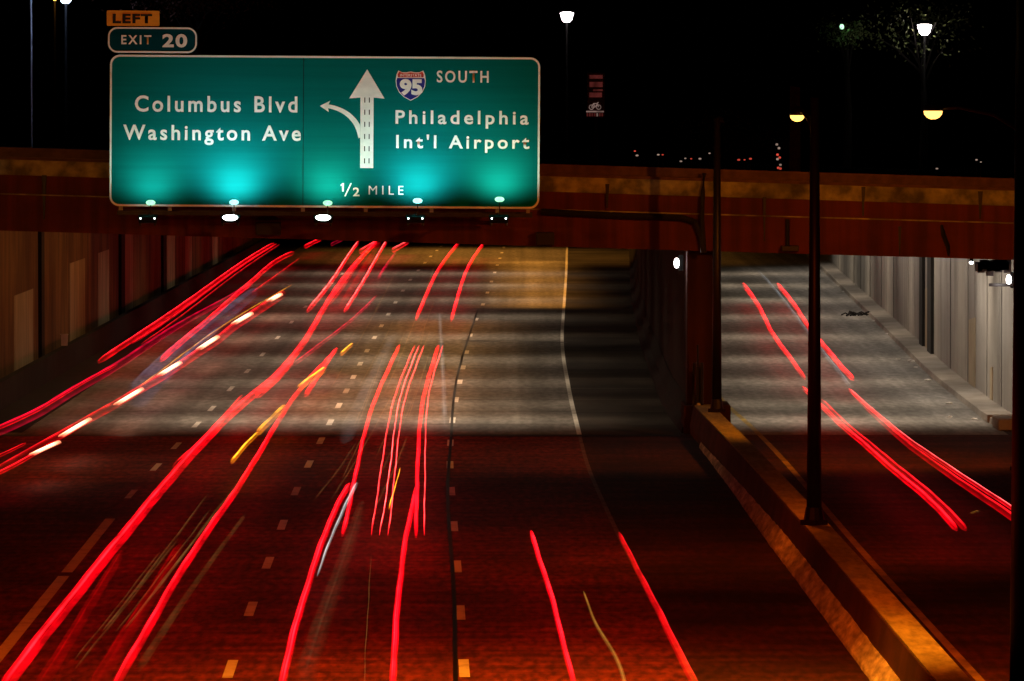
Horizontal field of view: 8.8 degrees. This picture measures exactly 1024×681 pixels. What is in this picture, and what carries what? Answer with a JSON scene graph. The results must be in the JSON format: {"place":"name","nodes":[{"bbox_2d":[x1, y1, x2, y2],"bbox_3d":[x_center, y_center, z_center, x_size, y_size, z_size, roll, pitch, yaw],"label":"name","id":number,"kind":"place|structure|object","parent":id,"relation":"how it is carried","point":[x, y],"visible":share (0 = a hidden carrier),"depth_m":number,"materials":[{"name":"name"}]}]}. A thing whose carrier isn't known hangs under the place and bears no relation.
{"place":"outdoors","nodes":[
{"label":"outdoors","id":0,"kind":"place"},
{"bbox_2d":[0,240,576,434],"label":"covered road","id":1,"kind":"structure","parent":0,"point":[449,283],"depth_m":242.63,"materials":[{"name":"grey asphalt"}]},
{"bbox_2d":[0,231,262,378],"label":"retaining wall","id":2,"kind":"structure","parent":1,"relation":"on","point":[55,285],"depth_m":244.95,"materials":[{"name":"paint"}]},
{"bbox_2d":[0,238,309,431],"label":"safety barrier","id":3,"kind":"object","parent":1,"relation":"on","point":[36,391],"visible":0.94,"depth_m":250.94,"materials":[{"name":"concrete"}]},
{"bbox_2d":[60,334,67,345],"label":"marker box","id":4,"kind":"object","parent":3,"relation":"on","point":[64,339],"visible":1,"depth_m":228.92,"materials":[{"name":"brown"}]},
{"bbox_2d":[125,246,373,497],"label":"lane dashes","id":5,"kind":"object","parent":1,"relation":"on","point":[131,493],"visible":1,"depth_m":190.03,"materials":[{"name":"white paint"}]},
{"bbox_2d":[222,246,441,677],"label":"lane dashes","id":6,"kind":"object","parent":1,"relation":"on","point":[230,668],"visible":1,"depth_m":143.29,"materials":[{"name":"white paint"}]},
{"bbox_2d":[334,241,376,241],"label":"slab joint","id":7,"kind":"object","parent":1,"relation":"on","point":[355,241],"visible":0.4,"depth_m":446.19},
{"bbox_2d":[124,399,656,399],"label":"slab joint","id":8,"kind":"object","parent":1,"relation":"on","point":[388,399],"visible":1,"depth_m":206.23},
{"bbox_2d":[138,388,652,388],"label":"slab joint","id":9,"kind":"object","parent":1,"relation":"on","point":[395,388],"visible":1,"depth_m":214.25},
{"bbox_2d":[218,323,633,323],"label":"slab joint","id":10,"kind":"object","parent":1,"relation":"on","point":[424,323],"visible":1,"depth_m":278.19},
{"bbox_2d":[447,247,504,676],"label":"lane dashes","id":11,"kind":"object","parent":1,"relation":"on","point":[464,671],"visible":0.96,"depth_m":131.19,"materials":[{"name":"white paint"}]},
{"bbox_2d":[462,340,567,342],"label":"slab joint","id":12,"kind":"object","parent":1,"relation":"on","point":[546,342],"visible":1,"depth_m":255.73,"materials":[{"name":"grey concrete"}]},
{"bbox_2d":[0,436,691,680],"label":"road","id":13,"kind":"structure","parent":0,"point":[168,578],"depth_m":132.39,"materials":[{"name":"grey asphalt"}]},
{"bbox_2d":[0,519,114,661],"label":"edge line","id":14,"kind":"object","parent":13,"relation":"on","point":[18,631],"visible":1,"depth_m":124.19,"materials":[{"name":"white paint"}]},
{"bbox_2d":[0,435,679,435],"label":"portal joint","id":15,"kind":"object","parent":13,"relation":"on","point":[339,435],"visible":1,"depth_m":183.66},
{"bbox_2d":[446,310,478,680],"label":"tar seam","id":16,"kind":"object","parent":13,"relation":"on","point":[455,655],"visible":1,"depth_m":140.40,"materials":[{"name":"black asphalt"}]},
{"bbox_2d":[0,116,1014,435],"bbox_3d":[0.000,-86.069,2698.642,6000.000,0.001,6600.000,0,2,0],"label":"ground","id":17,"kind":"structure","parent":0,"point":[986,138],"depth_m":2450.35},
{"bbox_2d":[0,134,1014,259],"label":"overpass","id":18,"kind":"object","parent":17,"relation":"on","point":[883,199],"visible":0.72,"depth_m":184.01,"materials":[{"name":"concrete"}]},
{"bbox_2d":[30,0,32,147],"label":"flagpole","id":19,"kind":"object","parent":18,"relation":"on","point":[31,70],"visible":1,"depth_m":280.73,"materials":[{"name":"black metal"}]},
{"bbox_2d":[53,0,56,141],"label":"park lamp","id":20,"kind":"object","parent":18,"relation":"on","point":[55,129],"visible":1,"depth_m":319.70,"materials":[{"name":"black metal"}]},
{"bbox_2d":[61,0,70,148],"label":"park lamp","id":21,"kind":"object","parent":18,"relation":"on","point":[66,2],"visible":1,"depth_m":279.75,"materials":[{"name":"black metal"}]},
{"bbox_2d":[107,10,539,217],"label":"highway sign","id":22,"kind":"object","parent":18,"relation":"attached to","point":[304,132],"visible":1,"depth_m":181.46,"materials":[{"name":"metal"}]},
{"bbox_2d":[138,200,157,225],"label":"sign lamp","id":23,"kind":"object","parent":22,"relation":"attached to","point":[149,218],"visible":1,"depth_m":180.33,"materials":[{"name":"black metal"}]},
{"bbox_2d":[220,200,240,225],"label":"sign lamp","id":24,"kind":"object","parent":22,"relation":"attached to","point":[232,218],"visible":1,"depth_m":180.30,"materials":[{"name":"white glass"}]},
{"bbox_2d":[313,200,332,225],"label":"sign lamp","id":25,"kind":"object","parent":22,"relation":"attached to","point":[324,218],"visible":1,"depth_m":180.29,"materials":[{"name":"white glass"}]},
{"bbox_2d":[406,198,424,225],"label":"sign lamp","id":26,"kind":"object","parent":22,"relation":"attached to","point":[416,218],"visible":1,"depth_m":180.30,"materials":[{"name":"black metal"}]},
{"bbox_2d":[489,197,508,225],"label":"sign lamp","id":27,"kind":"object","parent":22,"relation":"attached to","point":[498,218],"visible":1,"depth_m":180.33,"materials":[{"name":"black metal"}]},
{"bbox_2d":[559,8,574,159],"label":"park lamp","id":28,"kind":"object","parent":18,"relation":"on","point":[566,14],"visible":1,"depth_m":299.71,"materials":[{"name":"black metal"}]},
{"bbox_2d":[586,73,604,164],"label":"pylon sign","id":29,"kind":"object","parent":18,"relation":"on","point":[595,95],"visible":0.97,"depth_m":261.92,"materials":[{"name":"black metal"}]},
{"bbox_2d":[674,255,682,270],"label":"wall lamp","id":30,"kind":"object","parent":18,"relation":"attached to","point":[678,262],"visible":1,"depth_m":186.03,"materials":[{"name":"white glass"}]},
{"bbox_2d":[776,143,781,170],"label":"lit mast","id":31,"kind":"object","parent":18,"relation":"on","point":[779,164],"visible":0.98,"depth_m":199.83,"materials":[{"name":"red paint"}]},
{"bbox_2d":[816,13,878,167],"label":"tree","id":32,"kind":"object","parent":18,"relation":"on","point":[847,153],"visible":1,"depth_m":301.71,"materials":[{"name":"green plant"}]},
{"bbox_2d":[829,0,990,169],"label":"tree","id":33,"kind":"object","parent":18,"relation":"on","point":[917,59],"visible":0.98,"depth_m":301.25,"materials":[{"name":"green plant"}]},
{"bbox_2d":[916,20,932,169],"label":"park lamp","id":34,"kind":"object","parent":18,"relation":"on","point":[923,25],"visible":1,"depth_m":299.72,"materials":[{"name":"black metal"}]},
{"bbox_2d":[975,259,1012,285],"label":"cable tray","id":35,"kind":"object","parent":18,"relation":"attached to","point":[990,267],"visible":0.99,"depth_m":184.84,"materials":[{"name":"black metal"}]},
{"bbox_2d":[1006,272,1012,287],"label":"wall lamp","id":36,"kind":"object","parent":18,"relation":"attached to","point":[1009,279],"visible":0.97,"depth_m":184.97,"materials":[{"name":"white glass"}]},
{"bbox_2d":[0,0,1015,115],"label":"sky","id":37,"kind":"structure","parent":0,"point":[656,57],"materials":[{"name":"black"}]},
{"bbox_2d":[564,247,689,434],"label":"covered shoulder","id":38,"kind":"object","parent":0,"point":[598,289],"visible":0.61,"depth_m":245.58},
{"bbox_2d":[560,247,581,434],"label":"edge line","id":39,"kind":"object","parent":38,"relation":"on","point":[574,415],"visible":0.88,"depth_m":239.65,"materials":[{"name":"white paint"}]},
{"bbox_2d":[629,249,684,432],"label":"safety barrier","id":40,"kind":"object","parent":38,"relation":"on","point":[671,394],"visible":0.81,"depth_m":229.11,"materials":[{"name":"concrete"}]},
{"bbox_2d":[681,250,730,433],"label":"bridge pier","id":41,"kind":"structure","parent":38,"relation":"on","point":[698,295],"depth_m":184.75,"materials":[{"name":"concrete"}]},
{"bbox_2d":[582,435,869,680],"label":"road shoulder","id":42,"kind":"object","parent":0,"point":[732,599],"visible":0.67,"depth_m":130.40},
{"bbox_2d":[578,436,697,680],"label":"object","id":43,"kind":"object","parent":42,"relation":"on","point":[686,664],"visible":1,"depth_m":129.09,"materials":[{"name":"paint"}]},
{"bbox_2d":[721,251,1007,434],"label":"covered side road","id":44,"kind":"structure","parent":0,"point":[871,384],"depth_m":232.40,"materials":[{"name":"grey asphalt"}]},
{"bbox_2d":[636,249,684,393],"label":"divider wall","id":45,"kind":"structure","parent":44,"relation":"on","point":[661,279],"depth_m":215.35,"materials":[{"name":"brown concrete"}]},
{"bbox_2d":[841,311,869,315],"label":"debris pile","id":46,"kind":"object","parent":44,"relation":"on","point":[851,313],"visible":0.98,"depth_m":288.39,"materials":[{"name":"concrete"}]},
{"bbox_2d":[744,435,1011,680],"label":"side road","id":47,"kind":"structure","parent":0,"point":[925,520],"depth_m":147.54,"materials":[{"name":"asphalt"}]},
{"bbox_2d":[690,404,970,680],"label":"median barrier","id":48,"kind":"object","parent":47,"relation":"on","point":[880,631],"visible":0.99,"depth_m":122.46,"materials":[{"name":"concrete"}]},
{"bbox_2d":[692,345,702,405],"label":"standpipe","id":49,"kind":"object","parent":48,"relation":"on","point":[699,385],"visible":1,"depth_m":183.91,"materials":[{"name":"metal"}]},
{"bbox_2d":[708,116,725,412],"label":"street lamp","id":50,"kind":"object","parent":48,"relation":"on","point":[716,406],"visible":1,"depth_m":179.51,"materials":[{"name":"black metal"}]},
{"bbox_2d":[789,98,827,525],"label":"street lamp","id":51,"kind":"object","parent":48,"relation":"on","point":[814,515],"visible":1,"depth_m":131.20,"materials":[{"name":"black metal"}]},
{"bbox_2d":[722,398,984,680],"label":"side road edge line","id":52,"kind":"object","parent":47,"relation":"on","point":[951,649],"visible":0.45,"depth_m":129.78,"materials":[{"name":"yellow paint"}]},
{"bbox_2d":[923,104,1014,469],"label":"street lamp","id":53,"kind":"object","parent":47,"relation":"on","point":[932,111],"visible":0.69,"depth_m":165.70,"materials":[{"name":"black metal"}]},
{"bbox_2d":[806,254,1006,424],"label":"pavement","id":54,"kind":"structure","parent":0,"point":[952,382],"depth_m":244.62,"materials":[{"name":"concrete"}]},
{"bbox_2d":[822,254,1013,412],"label":"retaining wall","id":55,"kind":"structure","parent":54,"relation":"on","point":[955,315],"depth_m":224.53,"materials":[{"name":"grey concrete"}]},
{"bbox_2d":[981,411,1011,422],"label":"kerb block","id":56,"kind":"structure","parent":54,"relation":"on","point":[986,415],"depth_m":191.72,"materials":[{"name":"concrete"}]},
{"bbox_2d":[992,415,1011,430],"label":"kerb block","id":57,"kind":"structure","parent":54,"relation":"on","point":[1001,422],"depth_m":186.52,"materials":[{"name":"concrete"}]}
]}

